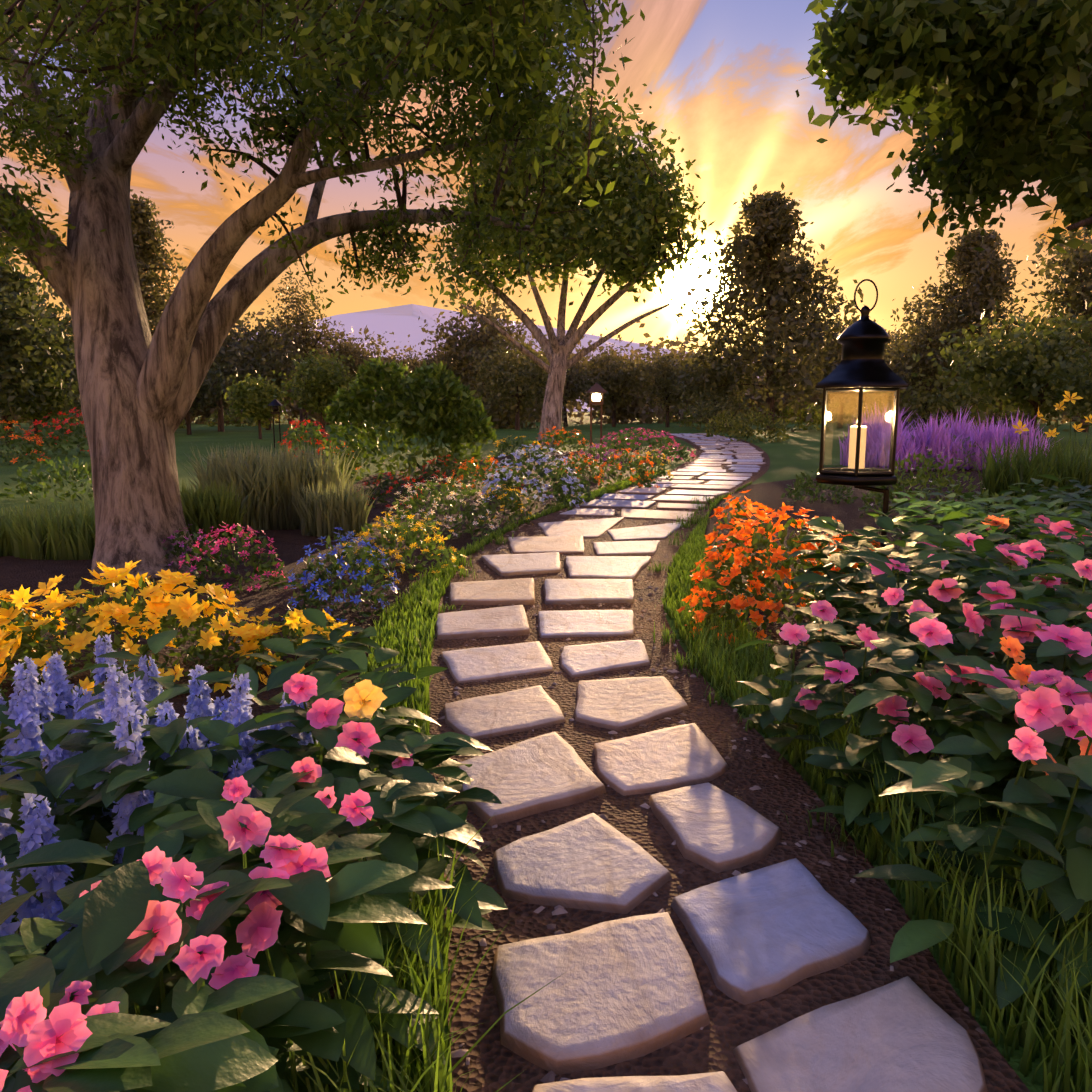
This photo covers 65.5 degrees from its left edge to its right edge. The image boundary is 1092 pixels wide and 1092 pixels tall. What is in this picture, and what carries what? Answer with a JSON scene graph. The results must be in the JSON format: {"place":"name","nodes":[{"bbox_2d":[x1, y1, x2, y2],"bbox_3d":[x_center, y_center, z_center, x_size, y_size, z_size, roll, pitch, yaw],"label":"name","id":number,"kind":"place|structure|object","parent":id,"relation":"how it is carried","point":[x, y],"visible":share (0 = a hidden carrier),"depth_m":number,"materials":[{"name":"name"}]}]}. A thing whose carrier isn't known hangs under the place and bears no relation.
{"place":"outdoors","nodes":[
{"label":"outdoors","id":0,"kind":"place"},
{"bbox_2d":[0,447,666,1087],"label":"bed soil","id":1,"kind":"structure","parent":0,"point":[16,573],"depth_m":5.87,"materials":[{"name":"brown soil"}]},
{"bbox_2d":[0,635,325,953],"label":"delphinium","id":2,"kind":"object","parent":1,"relation":"on","point":[44,700],"depth_m":2.17,"materials":[{"name":"blue plant"}]},
{"bbox_2d":[0,440,379,559],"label":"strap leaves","id":3,"kind":"object","parent":1,"relation":"on","point":[310,495],"visible":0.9,"depth_m":7.74,"materials":[{"name":"green plant"}]},
{"bbox_2d":[0,608,507,1091],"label":"flowering bush","id":4,"kind":"object","parent":1,"relation":"on","point":[169,1026],"depth_m":1.29,"materials":[{"name":"green plant"}]},
{"bbox_2d":[587,383,606,454],"bbox_3d":[1.289,-3.253,21.786,0.497,1.836,0.497,0,9,1],"label":"garden lantern","id":5,"kind":"object","parent":1,"relation":"on","point":[596,388],"visible":0.9,"depth_m":21.59,"materials":[{"name":"brown metal"}]},
{"bbox_2d":[591,393,600,400],"bbox_3d":[1.289,-3.797,21.700,0.249,0.202,0.249,0,9,1],"label":"path light lens","id":6,"kind":"object","parent":5,"relation":"attached to","point":[596,397],"visible":1,"depth_m":21.59,"materials":[{"name":"white glass"}]},
{"bbox_2d":[0,411,1091,1091],"bbox_3d":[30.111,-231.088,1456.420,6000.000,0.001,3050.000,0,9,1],"label":"ground","id":7,"kind":"structure","parent":0,"point":[794,453],"depth_m":23.88,"materials":[{"name":"green plant"}]},
{"bbox_2d":[268,399,282,447],"bbox_3d":[-8.254,-3.749,26.008,0.352,1.487,0.353,0,9,1],"label":"garden lantern","id":8,"kind":"object","parent":7,"relation":"on","point":[274,402],"visible":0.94,"depth_m":25.96,"materials":[{"name":"black metal"}]},
{"bbox_2d":[272,406,278,411],"bbox_3d":[-8.254,-4.190,25.938,0.176,0.164,0.176,0,9,1],"label":"path light lens","id":9,"kind":"object","parent":8,"relation":"attached to","point":[275,408],"visible":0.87,"depth_m":25.86,"materials":[{"name":"black metal"}]},
{"bbox_2d":[0,0,648,578],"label":"tree","id":10,"kind":"object","parent":7,"relation":"on","point":[457,25],"depth_m":5.68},
{"bbox_2d":[0,353,695,695],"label":"bed","id":11,"kind":"object","parent":7,"relation":"on","point":[425,404],"depth_m":7.58,"materials":[{"name":"multicoloured plant"}]},
{"bbox_2d":[29,401,917,442],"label":"lawn shrubs","id":12,"kind":"object","parent":7,"relation":"on","point":[737,426],"visible":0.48,"depth_m":48.88,"materials":[{"name":"green plant"}]},
{"bbox_2d":[0,291,1076,431],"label":"hedge","id":13,"kind":"object","parent":7,"relation":"on","point":[935,404],"depth_m":54.98,"materials":[{"name":"green plant"}]},
{"bbox_2d":[0,182,1091,442],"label":"trees","id":14,"kind":"object","parent":7,"relation":"on","point":[32,358],"depth_m":45.37,"materials":[{"name":"green plant"}]},
{"bbox_2d":[411,67,715,446],"bbox_3d":[0.686,-9.290,27.440,9.680,12.610,8.575,0,9,1],"label":"tree","id":15,"kind":"object","parent":7,"relation":"on","point":[599,243],"depth_m":25.50,"materials":[{"name":"green plant"}]},
{"bbox_2d":[280,470,1091,1091],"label":"grass","id":16,"kind":"structure","parent":7,"relation":"on","point":[976,954],"depth_m":1.74,"materials":[{"name":"green plant"}]},
{"bbox_2d":[677,433,1091,643],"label":"bed","id":17,"kind":"object","parent":7,"relation":"on","point":[736,586],"depth_m":4.37,"materials":[{"name":"orange plant"}]},
{"bbox_2d":[0,0,1091,409],"label":"sky","id":18,"kind":"structure","parent":0,"point":[723,77],"materials":[{"name":"orange"}]},
{"bbox_2d":[238,304,856,411],"bbox_3d":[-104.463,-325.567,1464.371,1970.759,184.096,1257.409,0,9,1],"label":"mountain","id":19,"kind":"structure","parent":0,"point":[402,322],"depth_m":1313.31,"materials":[{"name":"purple"}]},
{"bbox_2d":[428,434,1029,1091],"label":"dirt path bed","id":20,"kind":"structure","parent":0,"point":[720,1038],"depth_m":2.16,"materials":[{"name":"soil"}]},
{"bbox_2d":[429,476,876,861],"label":"path edge grass","id":21,"kind":"structure","parent":20,"relation":"on","point":[692,665],"depth_m":4.18,"materials":[{"name":"green plant"}]},
{"bbox_2d":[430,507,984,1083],"bbox_3d":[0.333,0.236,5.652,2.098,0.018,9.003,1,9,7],"label":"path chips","id":22,"kind":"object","parent":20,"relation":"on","point":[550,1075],"visible":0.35,"depth_m":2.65,"materials":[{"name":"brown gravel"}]},
{"bbox_2d":[435,433,987,1091],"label":"flagstones","id":23,"kind":"object","parent":20,"relation":"on","point":[619,991],"visible":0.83,"depth_m":2.04,"materials":[{"name":"grey stone"}]},
{"bbox_2d":[705,462,1080,754],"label":"bed soil","id":24,"kind":"structure","parent":0,"point":[768,494],"depth_m":9.46,"materials":[{"name":"brown soil"}]},
{"bbox_2d":[815,279,908,606],"bbox_3d":[1.754,-0.547,4.787,0.542,1.846,0.527,0,9,1],"label":"lantern","id":25,"kind":"object","parent":24,"relation":"on","point":[861,367],"depth_m":4.62,"materials":[{"name":"black metal"}]},
{"bbox_2d":[848,426,866,468],"bbox_3d":[1.754,-0.557,4.785,0.087,0.237,0.087,0,9,1],"label":"candle","id":26,"kind":"object","parent":25,"relation":"in","point":[852,448],"depth_m":4.75,"materials":[{"name":"beige wax"}]},
{"bbox_2d":[731,474,1091,1008],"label":"flowering bush","id":27,"kind":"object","parent":24,"relation":"on","point":[972,735],"depth_m":2.18,"materials":[{"name":"green plant"}]},
{"bbox_2d":[839,399,1063,470],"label":"lavender wands","id":28,"kind":"object","parent":24,"relation":"on","point":[935,439],"visible":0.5,"depth_m":16.14,"materials":[{"name":"purple plant"}]},
{"bbox_2d":[953,390,1091,511],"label":"daylily","id":29,"kind":"object","parent":24,"relation":"on","point":[998,476],"depth_m":9.62,"materials":[{"name":"green plant"}]},
{"bbox_2d":[795,0,1091,261],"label":"tree","id":30,"kind":"object","parent":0,"point":[1001,58],"depth_m":3.80,"materials":[{"name":"green plant"}]}
]}

